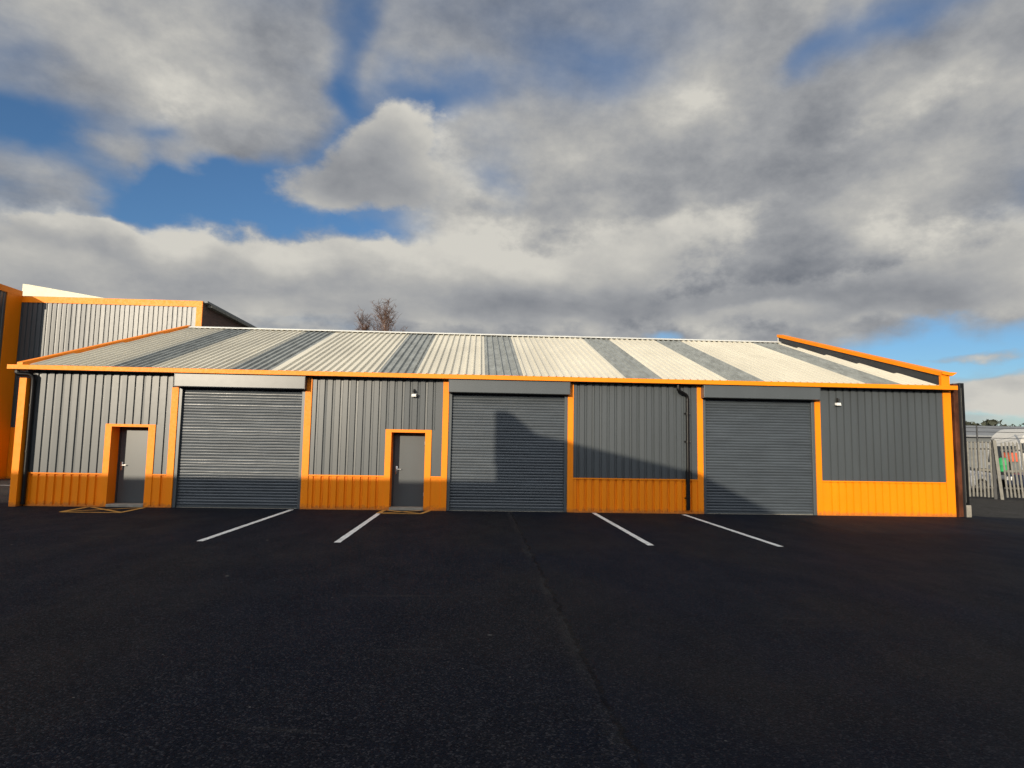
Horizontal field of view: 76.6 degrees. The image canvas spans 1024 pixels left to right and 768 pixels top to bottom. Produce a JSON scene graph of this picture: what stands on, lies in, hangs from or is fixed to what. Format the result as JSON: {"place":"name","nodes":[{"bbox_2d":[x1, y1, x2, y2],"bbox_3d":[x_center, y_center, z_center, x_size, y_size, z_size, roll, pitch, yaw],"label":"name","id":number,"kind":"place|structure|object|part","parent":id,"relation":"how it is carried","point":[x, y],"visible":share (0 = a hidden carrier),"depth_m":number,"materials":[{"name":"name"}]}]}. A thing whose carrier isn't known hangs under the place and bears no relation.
{"place":"outdoors","nodes":[
{"label":"outdoors","id":0,"kind":"place"},
{"bbox_2d":[0,284,256,478],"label":"tall cladded warehouse","id":1,"kind":"structure","parent":0,"point":[37,321],"depth_m":28.53,"materials":[{"name":"grey paint"}]},
{"bbox_2d":[0,502,1023,767],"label":"car park","id":2,"kind":"structure","parent":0,"point":[166,638],"depth_m":5.85,"materials":[{"name":"black asphalt"}]},
{"bbox_2d":[60,507,141,512],"bbox_3d":[-10.136,3.116,16.087,1.576,0.006,1.300,1,-6,-3],"label":"door hatching","id":3,"kind":"object","parent":2,"relation":"on","point":[103,509],"depth_m":15.92,"materials":[{"name":"paint"}]},
{"bbox_2d":[198,510,290,540],"bbox_3d":[-5.597,3.007,14.114,0.127,0.001,5.640,1,-6,-3],"label":"parking line","id":4,"kind":"object","parent":2,"relation":"on","point":[224,532],"visible":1,"depth_m":13.28,"materials":[{"name":"white paint"}]},
{"bbox_2d":[335,513,380,541],"bbox_3d":[-3.229,3.039,14.036,0.123,0.001,5.240,1,-6,-3],"label":"parking line","id":5,"kind":"object","parent":2,"relation":"on","point":[345,536],"visible":1,"depth_m":13.27,"materials":[{"name":"white paint"}]},
{"bbox_2d":[377,510,428,513],"bbox_3d":[-2.791,3.308,16.775,1.350,0.006,0.888,1,-6,-3],"label":"door hatching","id":6,"kind":"object","parent":2,"relation":"on","point":[381,511],"depth_m":16.55,"materials":[{"name":"paint"}]},
{"bbox_2d":[7,325,957,516],"bbox_3d":[-0.733,0.948,25.139,25.480,6.395,15.665,1,-6,-3],"label":"industrial unit","id":7,"kind":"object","parent":2,"relation":"on","point":[187,416],"visible":1,"depth_m":17.70,"materials":[{"name":"orange paint"}]},
{"bbox_3d":[-10.067,2.178,17.357,0.868,1.978,0.119,1,-6,-3],"label":"door","id":8,"kind":"part","parent":7,"relation":"part of","materials":[{"name":"grey paint"}]},
{"bbox_3d":[-2.808,2.347,17.726,0.828,1.958,0.119,1,-6,-3],"label":"door","id":9,"kind":"part","parent":7,"relation":"part of","materials":[{"name":"grey paint"}]},
{"bbox_2d":[593,513,652,544],"bbox_3d":[2.351,3.184,14.555,0.122,0.001,5.710,1,-6,-3],"label":"parking line","id":10,"kind":"object","parent":2,"relation":"on","point":[626,531],"visible":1,"depth_m":13.78,"materials":[{"name":"white paint"}]},
{"bbox_2d":[681,514,783,546],"bbox_3d":[4.751,3.230,14.602,0.123,0.001,5.560,1,-6,-3],"label":"parking line","id":11,"kind":"object","parent":2,"relation":"on","point":[736,531],"visible":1,"depth_m":13.76,"materials":[{"name":"white paint"}]},
{"bbox_2d":[950,383,971,516],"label":"steel column","id":12,"kind":"structure","parent":2,"relation":"on","point":[963,507],"depth_m":18.19,"materials":[{"name":"black metal"}]},
{"bbox_2d":[0,468,1023,517],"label":"service yard","id":13,"kind":"structure","parent":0,"point":[991,506],"depth_m":22.33,"materials":[{"name":"grey concrete"}]},
{"bbox_2d":[354,309,375,330],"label":"bare tree","id":14,"kind":"object","parent":13,"relation":"on","point":[364,327],"visible":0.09,"depth_m":69.55,"materials":[{"name":"brown plant"}]},
{"bbox_2d":[368,299,407,330],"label":"bare tree","id":15,"kind":"object","parent":13,"relation":"on","point":[384,322],"visible":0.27,"depth_m":69.74,"materials":[{"name":"brown plant"}]},
{"bbox_2d":[970,467,990,491],"bbox_3d":[20.661,4.353,31.114,4.060,1.471,1.700,1,-6,-3],"label":"parked car","id":16,"kind":"object","parent":13,"relation":"on","point":[979,480],"visible":0.12,"depth_m":30.35,"materials":[{"name":"silver metal"}]},
{"bbox_2d":[967,439,996,498],"bbox_3d":[17.896,3.368,25.920,2.400,2.350,0.136,-1,-6,20],"label":"palisade fence","id":17,"kind":"object","parent":13,"relation":"on","point":[993,487],"visible":0.41,"depth_m":25.61,"materials":[{"name":"metal"}]},
{"bbox_2d":[966,425,1023,467],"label":"distant warehouse","id":18,"kind":"structure","parent":13,"relation":"on","point":[986,433],"depth_m":82.67,"materials":[{"name":"grey metal"}]},
{"bbox_2d":[966,426,1023,470],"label":"wire fence","id":19,"kind":"object","parent":13,"relation":"on","point":[976,427],"visible":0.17,"depth_m":32.04,"materials":[{"name":"grey metal"}]},
{"bbox_2d":[981,469,1022,474],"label":"flatbed trailer","id":20,"kind":"object","parent":13,"relation":"on","point":[1002,473],"visible":0.16,"depth_m":30.83,"materials":[{"name":"metal"}]},
{"bbox_2d":[1009,462,1018,469],"bbox_3d":[24.293,4.022,31.532,0.440,0.499,0.515,1,-6,-3],"label":"steel locker","id":21,"kind":"object","parent":20,"relation":"on","point":[1013,466],"depth_m":31.29,"materials":[{"name":"grey metal"}]},
{"bbox_2d":[1004,453,1017,461],"bbox_3d":[24.290,3.560,31.584,0.440,0.429,0.500,1,-6,-3],"label":"plastic crate","id":22,"kind":"object","parent":21,"relation":"on","point":[1012,457],"visible":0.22,"depth_m":31.37,"materials":[{"name":"orange plastic"}]},
{"bbox_2d":[988,429,1023,486],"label":"box van","id":23,"kind":"object","parent":13,"relation":"on","point":[1006,435],"visible":0.42,"depth_m":34.05,"materials":[{"name":"white paint"}]},
{"bbox_2d":[992,440,1023,499],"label":"palisade gate","id":24,"kind":"structure","parent":13,"relation":"on","point":[998,473],"depth_m":25.30,"materials":[{"name":"metal"}]},
{"bbox_2d":[1007,472,1023,492],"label":"parked car","id":25,"kind":"object","parent":13,"relation":"on","point":[1015,481],"visible":0.52,"depth_m":29.18,"materials":[{"name":"white paint"}]},
{"bbox_2d":[0,0,1023,426],"label":"sky","id":26,"kind":"structure","parent":0,"point":[846,174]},
{"bbox_2d":[999,457,1008,471],"bbox_3d":[23.800,3.891,31.425,0.470,0.724,0.470,1,-6,-3],"label":"plastic tank","id":27,"kind":"object","parent":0,"point":[1001,465],"visible":0.44,"depth_m":31.29,"materials":[{"name":"green plastic"}]},
{"label":"ground","id":28,"kind":"structure","parent":0,"visible":0},
{"bbox_2d":[966,419,1023,425],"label":"wood","id":29,"kind":"object","parent":28,"relation":"on","point":[988,422],"visible":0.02,"depth_m":257.21,"materials":[{"name":"green plant"}]}
]}

